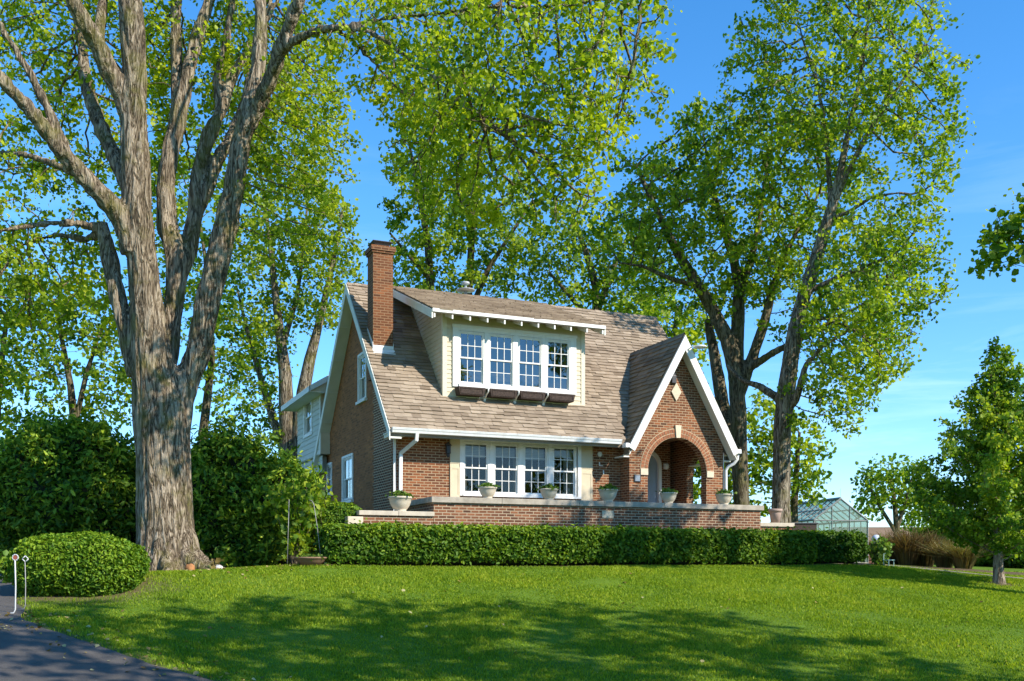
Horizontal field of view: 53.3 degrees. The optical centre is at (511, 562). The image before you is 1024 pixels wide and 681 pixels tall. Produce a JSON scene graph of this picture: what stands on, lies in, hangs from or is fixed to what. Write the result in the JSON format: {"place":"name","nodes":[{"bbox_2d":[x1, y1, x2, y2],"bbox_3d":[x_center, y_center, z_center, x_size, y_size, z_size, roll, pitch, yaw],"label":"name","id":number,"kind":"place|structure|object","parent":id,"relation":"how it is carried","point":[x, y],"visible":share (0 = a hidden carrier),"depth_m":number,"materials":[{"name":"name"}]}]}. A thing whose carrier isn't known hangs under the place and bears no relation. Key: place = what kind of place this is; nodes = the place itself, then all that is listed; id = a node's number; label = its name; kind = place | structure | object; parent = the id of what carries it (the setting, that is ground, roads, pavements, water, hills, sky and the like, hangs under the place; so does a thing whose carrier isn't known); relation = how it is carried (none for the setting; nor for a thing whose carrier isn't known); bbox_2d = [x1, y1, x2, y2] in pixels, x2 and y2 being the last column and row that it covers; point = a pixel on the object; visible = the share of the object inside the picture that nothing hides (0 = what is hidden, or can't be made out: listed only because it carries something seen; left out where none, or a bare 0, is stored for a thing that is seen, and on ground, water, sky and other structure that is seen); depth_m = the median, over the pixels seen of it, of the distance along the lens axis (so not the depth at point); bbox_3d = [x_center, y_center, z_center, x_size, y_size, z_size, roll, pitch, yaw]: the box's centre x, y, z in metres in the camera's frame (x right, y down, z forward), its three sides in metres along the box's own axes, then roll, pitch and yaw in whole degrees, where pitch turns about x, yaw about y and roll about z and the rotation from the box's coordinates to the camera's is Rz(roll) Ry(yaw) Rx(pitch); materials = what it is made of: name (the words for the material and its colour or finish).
{"place":"outdoors","nodes":[
{"label":"outdoors","id":0,"kind":"place"},
{"bbox_2d":[0,573,211,680],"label":"driveway","id":1,"kind":"structure","parent":0,"point":[25,655],"depth_m":13.32,"materials":[{"name":"grey asphalt"}]},
{"bbox_2d":[10,554,18,613],"bbox_3d":[-7.918,0.338,16.195,0.159,0.955,0.038,0,0,-12],"label":"marker rod","id":2,"kind":"object","parent":1,"relation":"on","point":[15,557],"visible":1,"depth_m":16.19,"materials":[{"name":"white metal"}]},
{"bbox_2d":[18,556,28,609],"bbox_3d":[-7.950,0.326,16.596,0.160,0.886,0.036,0,0,-11],"label":"marker rod","id":3,"kind":"object","parent":1,"relation":"on","point":[25,579],"visible":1,"depth_m":16.59,"materials":[{"name":"white metal"}]},
{"bbox_2d":[0,0,1023,530],"label":"sky","id":4,"kind":"structure","parent":0,"point":[903,423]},
{"bbox_2d":[16,563,1023,680],"bbox_3d":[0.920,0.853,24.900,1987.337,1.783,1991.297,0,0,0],"label":"lawn","id":5,"kind":"structure","parent":0,"point":[792,627],"depth_m":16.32,"materials":[{"name":"green plant"}]},
{"bbox_2d":[0,550,8,582],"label":"leafy shrub","id":6,"kind":"object","parent":5,"relation":"on","point":[3,565],"visible":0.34,"depth_m":20.34,"materials":[{"name":"green plant"}]},
{"bbox_2d":[0,283,58,443],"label":"leafy tree","id":7,"kind":"object","parent":5,"relation":"on","point":[7,394],"visible":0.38,"depth_m":46.18,"materials":[{"name":"green plant"}]},
{"bbox_2d":[0,246,131,429],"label":"leafy tree","id":8,"kind":"object","parent":5,"relation":"on","point":[88,370],"visible":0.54,"depth_m":43.54,"materials":[{"name":"green plant"}]},
{"bbox_2d":[0,405,135,556],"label":"evergreen shrub","id":9,"kind":"object","parent":5,"relation":"on","point":[64,474],"visible":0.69,"depth_m":24.86,"materials":[{"name":"green plant"}]},
{"bbox_2d":[6,530,150,596],"bbox_3d":[-7.860,0.083,18.543,2.405,1.334,2.096,0,0,0],"label":"clipped bush","id":10,"kind":"object","parent":5,"relation":"on","point":[90,563],"visible":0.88,"depth_m":17.76,"materials":[{"name":"green plant"}]},
{"bbox_2d":[121,456,135,543],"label":"evergreen shrub","id":11,"kind":"object","parent":5,"relation":"on","point":[133,539],"depth_m":26.22,"materials":[{"name":"green plant"}]},
{"bbox_2d":[184,563,194,569],"bbox_3d":[-6.562,0.119,20.746,0.214,0.211,0.163,0,0,0],"label":"orange stone","id":12,"kind":"object","parent":5,"relation":"on","point":[191,566],"visible":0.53,"depth_m":20.69,"materials":[{"name":"orange stone"}]},
{"bbox_2d":[110,109,274,444],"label":"leafy tree","id":13,"kind":"object","parent":5,"relation":"on","point":[204,407],"visible":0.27,"depth_m":47.75,"materials":[{"name":"green plant"}]},
{"bbox_2d":[207,558,223,568],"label":"yellow sprig","id":14,"kind":"object","parent":5,"relation":"on","point":[216,562],"visible":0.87,"depth_m":21.17,"materials":[{"name":"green plant"}]},
{"bbox_2d":[214,543,246,567],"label":"leafy shrub","id":15,"kind":"object","parent":5,"relation":"on","point":[227,556],"visible":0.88,"depth_m":24.10,"materials":[{"name":"green plant"}]},
{"bbox_2d":[190,399,281,567],"bbox_3d":[-7.144,-1.945,25.318,3.400,4.464,3.360,0,0,25],"label":"evergreen shrub","id":16,"kind":"object","parent":5,"relation":"on","point":[215,454],"visible":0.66,"depth_m":24.42,"materials":[{"name":"green plant"}]},
{"bbox_2d":[218,442,337,565],"bbox_3d":[-5.735,-1.379,25.116,3.403,3.238,2.962,0,0,0],"label":"evergreen shrub","id":17,"kind":"object","parent":5,"relation":"on","point":[284,471],"visible":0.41,"depth_m":24.41,"materials":[{"name":"green plant"}]},
{"bbox_2d":[287,512,288,563],"bbox_3d":[-4.878,-0.615,22.200,0.060,1.527,0.022,0,0,0],"label":"garden stake","id":18,"kind":"object","parent":5,"relation":"on","point":[288,530],"visible":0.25,"depth_m":22.20,"materials":[{"name":"grey metal"}]},
{"bbox_2d":[212,76,369,460],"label":"mottled tree","id":19,"kind":"object","parent":5,"relation":"on","point":[284,429],"visible":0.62,"depth_m":40.84,"materials":[{"name":"green plant"}]},
{"bbox_2d":[265,480,323,564],"bbox_3d":[-5.056,-0.890,23.534,1.327,2.008,1.082,0,0,-29],"label":"leafy shrub","id":20,"kind":"object","parent":5,"relation":"on","point":[295,538],"visible":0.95,"depth_m":23.37,"materials":[{"name":"green plant"}]},
{"bbox_2d":[294,552,326,565],"bbox_3d":[-4.259,-0.088,21.607,0.724,0.302,0.697,0,0,-31],"label":"bowl planter","id":21,"kind":"object","parent":5,"relation":"on","point":[310,559],"visible":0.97,"depth_m":21.38,"materials":[{"name":"stone"}]},
{"bbox_2d":[310,500,321,564],"bbox_3d":[-4.217,-0.617,21.900,0.286,1.471,0.025,0,0,0],"label":"hooked rod","id":22,"kind":"object","parent":5,"relation":"on","point":[317,527],"visible":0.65,"depth_m":21.89,"materials":[{"name":"grey metal"}]},
{"bbox_2d":[301,468,339,563],"bbox_3d":[-4.605,-1.105,24.548,0.936,2.365,0.730,0,0,-31],"label":"leafy shrub","id":23,"kind":"object","parent":5,"relation":"on","point":[328,500],"visible":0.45,"depth_m":24.49,"materials":[{"name":"green plant"}]},
{"bbox_2d":[312,501,361,531],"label":"clipped bush","id":24,"kind":"object","parent":5,"relation":"on","point":[342,513],"visible":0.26,"depth_m":24.48,"materials":[{"name":"green plant"}]},
{"bbox_2d":[0,0,681,571],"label":"maple tree","id":25,"kind":"object","parent":5,"relation":"on","point":[146,320],"visible":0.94,"depth_m":21.58,"materials":[{"name":"green plant"}]},
{"bbox_2d":[344,510,433,526],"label":"garden wall","id":26,"kind":"structure","parent":5,"relation":"on","point":[409,517],"depth_m":24.70,"materials":[{"name":"stone"}]},
{"bbox_2d":[385,490,416,510],"bbox_3d":[-2.734,-1.524,25.022,0.810,0.538,0.727,0,0,-11],"label":"stone urn","id":27,"kind":"object","parent":26,"relation":"on","point":[399,500],"visible":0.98,"depth_m":24.83,"materials":[{"name":"white stone"}]},
{"bbox_2d":[377,60,553,301],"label":"leafy tree","id":28,"kind":"object","parent":5,"relation":"on","point":[516,244],"visible":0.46,"depth_m":48.53,"materials":[{"name":"green plant"}]},
{"bbox_2d":[0,564,1019,680],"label":"fallen leaves","id":29,"kind":"object","parent":5,"relation":"on","point":[148,648],"visible":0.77,"depth_m":14.93,"materials":[{"name":"brown plant"}]},
{"bbox_2d":[281,240,741,550],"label":"brick house","id":30,"kind":"structure","parent":5,"relation":"on","point":[419,393],"depth_m":29.46,"materials":[{"name":"brick"}]},
{"bbox_2d":[303,401,312,438],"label":"window","id":31,"kind":"structure","parent":30,"relation":"in","point":[306,434],"depth_m":36.10,"materials":[{"name":"white paint"}]},
{"bbox_2d":[326,462,332,495],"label":"window","id":32,"kind":"structure","parent":30,"relation":"in","point":[329,465],"depth_m":34.16,"materials":[{"name":"white paint"}]},
{"bbox_2d":[341,453,353,502],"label":"window","id":33,"kind":"structure","parent":30,"relation":"in","point":[345,458],"depth_m":32.07,"materials":[{"name":"white paint"}]},
{"bbox_2d":[355,352,366,404],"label":"window","id":34,"kind":"structure","parent":30,"relation":"in","point":[361,399],"depth_m":30.41,"materials":[{"name":"white paint"}]},
{"bbox_2d":[459,331,484,384],"bbox_3d":[-1.143,-5.700,28.429,0.770,1.460,0.102,0,0,-23],"label":"window","id":35,"kind":"structure","parent":30,"relation":"in","point":[471,344],"depth_m":28.44,"materials":[{"name":"glass"}]},
{"bbox_2d":[463,441,488,493],"bbox_3d":[-1.009,-2.617,28.172,0.770,1.425,0.102,0,0,-23],"label":"window","id":36,"kind":"structure","parent":30,"relation":"in","point":[464,442],"depth_m":28.15,"materials":[{"name":"white paint"}]},
{"bbox_2d":[489,333,513,386],"bbox_3d":[-0.322,-5.700,28.785,0.770,1.460,0.102,0,0,-23],"label":"window","id":37,"kind":"structure","parent":30,"relation":"in","point":[501,347],"depth_m":28.79,"materials":[{"name":"glass"}]},
{"bbox_2d":[493,443,518,494],"bbox_3d":[-0.179,-2.617,28.531,0.770,1.425,0.102,0,0,-23],"label":"window","id":38,"kind":"structure","parent":30,"relation":"in","point":[516,481],"depth_m":28.55,"materials":[{"name":"white paint"}]},
{"bbox_2d":[518,336,541,388],"bbox_3d":[0.499,-5.700,29.140,0.770,1.460,0.102,0,0,-23],"label":"window","id":39,"kind":"structure","parent":30,"relation":"in","point":[529,349],"depth_m":29.15,"materials":[{"name":"glass"}]},
{"bbox_2d":[523,444,547,495],"bbox_3d":[0.652,-2.617,28.890,0.770,1.425,0.102,0,0,-23],"label":"window","id":40,"kind":"structure","parent":30,"relation":"in","point":[545,471],"depth_m":28.87,"materials":[{"name":"white paint"}]},
{"bbox_2d":[546,339,569,390],"bbox_3d":[1.321,-5.700,29.496,0.770,1.460,0.102,0,0,-23],"label":"window","id":41,"kind":"structure","parent":30,"relation":"in","point":[557,351],"depth_m":29.50,"materials":[{"name":"glass"}]},
{"bbox_2d":[552,446,575,496],"bbox_3d":[1.482,-2.617,29.250,0.770,1.425,0.102,0,0,-23],"label":"window","id":42,"kind":"structure","parent":30,"relation":"in","point":[553,447],"depth_m":29.27,"materials":[{"name":"white paint"}]},
{"bbox_2d":[648,455,656,502],"bbox_3d":[4.301,-2.339,32.732,0.836,2.358,0.050,0,0,-23],"label":"front door","id":43,"kind":"structure","parent":30,"relation":"in","point":[652,466],"depth_m":32.80,"materials":[{"name":"wood"}]},
{"bbox_2d":[313,518,817,565],"bbox_3d":[1.853,-0.442,24.535,13.284,1.111,1.416,0,0,-23],"label":"hedge","id":44,"kind":"object","parent":5,"relation":"on","point":[386,543],"visible":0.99,"depth_m":23.68,"materials":[{"name":"green plant"}]},
{"bbox_2d":[406,496,763,531],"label":"terrace wall","id":45,"kind":"structure","parent":5,"relation":"on","point":[491,511],"depth_m":26.80,"materials":[{"name":"brick"}]},
{"bbox_2d":[477,482,500,497],"bbox_3d":[-0.592,-1.844,25.918,0.601,0.424,0.586,0,0,-23],"label":"stone urn","id":46,"kind":"object","parent":45,"relation":"on","point":[487,489],"visible":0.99,"depth_m":25.75,"materials":[{"name":"white stone"}]},
{"bbox_2d":[537,483,559,499],"bbox_3d":[1.004,-1.860,26.586,0.605,0.456,0.557,0,0,35],"label":"stone urn","id":47,"kind":"object","parent":45,"relation":"on","point":[548,491],"visible":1,"depth_m":26.43,"materials":[{"name":"white stone"}]},
{"bbox_2d":[595,483,617,500],"bbox_3d":[2.539,-1.874,27.227,0.665,0.485,0.687,0,0,-23],"label":"stone urn","id":48,"kind":"object","parent":45,"relation":"on","point":[607,492],"visible":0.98,"depth_m":27.11,"materials":[{"name":"white stone"}]},
{"bbox_2d":[656,487,677,502],"bbox_3d":[4.298,-1.853,28.023,0.543,0.441,0.612,0,0,44],"label":"stone urn","id":49,"kind":"object","parent":45,"relation":"on","point":[668,494],"visible":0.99,"depth_m":27.87,"materials":[{"name":"white stone"}]},
{"bbox_2d":[715,489,736,503],"bbox_3d":[5.948,-1.859,28.701,0.646,0.455,0.571,0,0,-23],"label":"stone urn","id":50,"kind":"object","parent":45,"relation":"on","point":[723,496],"visible":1,"depth_m":28.60,"materials":[{"name":"white stone"}]},
{"bbox_2d":[522,198,694,321],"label":"leafy tree","id":51,"kind":"object","parent":5,"relation":"on","point":[596,297],"visible":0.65,"depth_m":49.23,"materials":[{"name":"green plant"}]},
{"bbox_2d":[602,279,730,366],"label":"leafy tree","id":52,"kind":"object","parent":5,"relation":"on","point":[688,331],"visible":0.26,"depth_m":56.79,"materials":[{"name":"green plant"}]},
{"bbox_2d":[693,383,836,522],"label":"leafy tree","id":53,"kind":"object","parent":5,"relation":"on","point":[763,438],"visible":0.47,"depth_m":43.61,"materials":[{"name":"green plant"}]},
{"bbox_2d":[587,91,960,504],"bbox_3d":[9.100,-8.562,37.759,13.086,17.401,9.300,0,0,0],"label":"spreading tree","id":54,"kind":"object","parent":5,"relation":"on","point":[722,219],"visible":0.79,"depth_m":37.04,"materials":[{"name":"green plant"}]},
{"bbox_2d":[761,522,794,531],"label":"garden wall","id":55,"kind":"structure","parent":5,"relation":"on","point":[764,525],"depth_m":29.72,"materials":[{"name":"stone"}]},
{"bbox_2d":[768,509,782,522],"bbox_3d":[7.726,-1.373,29.904,0.410,0.410,0.410,0,0,-23],"label":"flower pot","id":56,"kind":"object","parent":55,"relation":"on","point":[775,515],"visible":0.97,"depth_m":29.77,"materials":[{"name":"ceramic"}]},
{"bbox_2d":[769,489,867,562],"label":"greenhouse","id":57,"kind":"object","parent":5,"relation":"on","point":[820,512],"visible":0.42,"depth_m":45.97,"materials":[{"name":"clear glass"}]},
{"bbox_2d":[799,527,870,563],"bbox_3d":[8.597,-0.468,27.703,2.087,1.031,1.482,0,0,-23],"label":"hedge","id":58,"kind":"object","parent":5,"relation":"on","point":[840,546],"visible":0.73,"depth_m":27.21,"materials":[{"name":"green plant"}]},
{"bbox_2d":[710,0,980,522],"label":"leaning tree","id":59,"kind":"object","parent":5,"relation":"on","point":[786,396],"visible":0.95,"depth_m":31.28,"materials":[{"name":"green plant"}]},
{"bbox_2d":[867,533,894,565],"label":"leafy shrub","id":60,"kind":"object","parent":5,"relation":"on","point":[879,548],"visible":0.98,"depth_m":27.66,"materials":[{"name":"green plant"}]},
{"bbox_2d":[849,453,957,537],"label":"round tree","id":61,"kind":"object","parent":5,"relation":"on","point":[875,497],"visible":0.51,"depth_m":61.89,"materials":[{"name":"green plant"}]},
{"bbox_2d":[917,525,947,563],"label":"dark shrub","id":62,"kind":"object","parent":5,"relation":"on","point":[925,529],"visible":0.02,"depth_m":37.74,"materials":[{"name":"green plant"}]},
{"bbox_2d":[843,563,1022,578],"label":"edging strip","id":63,"kind":"object","parent":5,"relation":"on","point":[935,569],"visible":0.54,"depth_m":26.73,"materials":[{"name":"stone"}]},
{"bbox_2d":[903,335,1023,583],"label":"pyramidal tree","id":64,"kind":"object","parent":5,"relation":"on","point":[989,488],"visible":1,"depth_m":23.70,"materials":[{"name":"green plant"}]},
{"bbox_2d":[944,528,1006,566],"bbox_3d":[15.727,-0.728,33.977,2.801,1.978,2.374,0,0,0],"label":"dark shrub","id":65,"kind":"object","parent":5,"relation":"on","point":[983,561],"visible":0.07,"depth_m":33.15,"materials":[{"name":"green plant"}]},
{"bbox_2d":[964,183,1023,282],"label":"overhanging tree","id":66,"kind":"object","parent":5,"relation":"on","point":[1003,234],"visible":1,"depth_m":19.94,"materials":[{"name":"green plant"}]},
{"bbox_2d":[986,534,1023,568],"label":"hedge","id":67,"kind":"object","parent":5,"relation":"on","point":[1014,563],"visible":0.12,"depth_m":32.67,"materials":[{"name":"green plant"}]},
{"bbox_2d":[791,522,817,530],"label":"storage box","id":68,"kind":"object","parent":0,"point":[812,526],"visible":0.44,"depth_m":42.70,"materials":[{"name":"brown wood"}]},
{"bbox_2d":[833,527,913,563],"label":"distant house","id":69,"kind":"structure","parent":0,"point":[876,530],"depth_m":74.84,"materials":[{"name":"red brick"}]},
{"bbox_2d":[866,528,913,564],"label":"ornamental grass","id":70,"kind":"object","parent":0,"point":[892,557],"depth_m":31.27,"materials":[{"name":"plant"}]},
{"bbox_2d":[872,525,947,565],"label":"ornamental grass","id":71,"kind":"object","parent":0,"point":[904,548],"depth_m":30.54,"materials":[{"name":"brown plant"}]},
{"bbox_2d":[892,528,965,566],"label":"ornamental grass","id":72,"kind":"object","parent":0,"point":[924,560],"depth_m":30.95,"materials":[{"name":"plant"}]},
{"bbox_2d":[914,537,957,567],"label":"ornamental grass","id":73,"kind":"object","parent":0,"point":[944,561],"depth_m":30.00,"materials":[{"name":"plant"}]},
{"bbox_2d":[931,540,990,568],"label":"ornamental grass","id":74,"kind":"object","parent":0,"point":[963,558],"depth_m":29.18,"materials":[{"name":"plant"}]}
]}

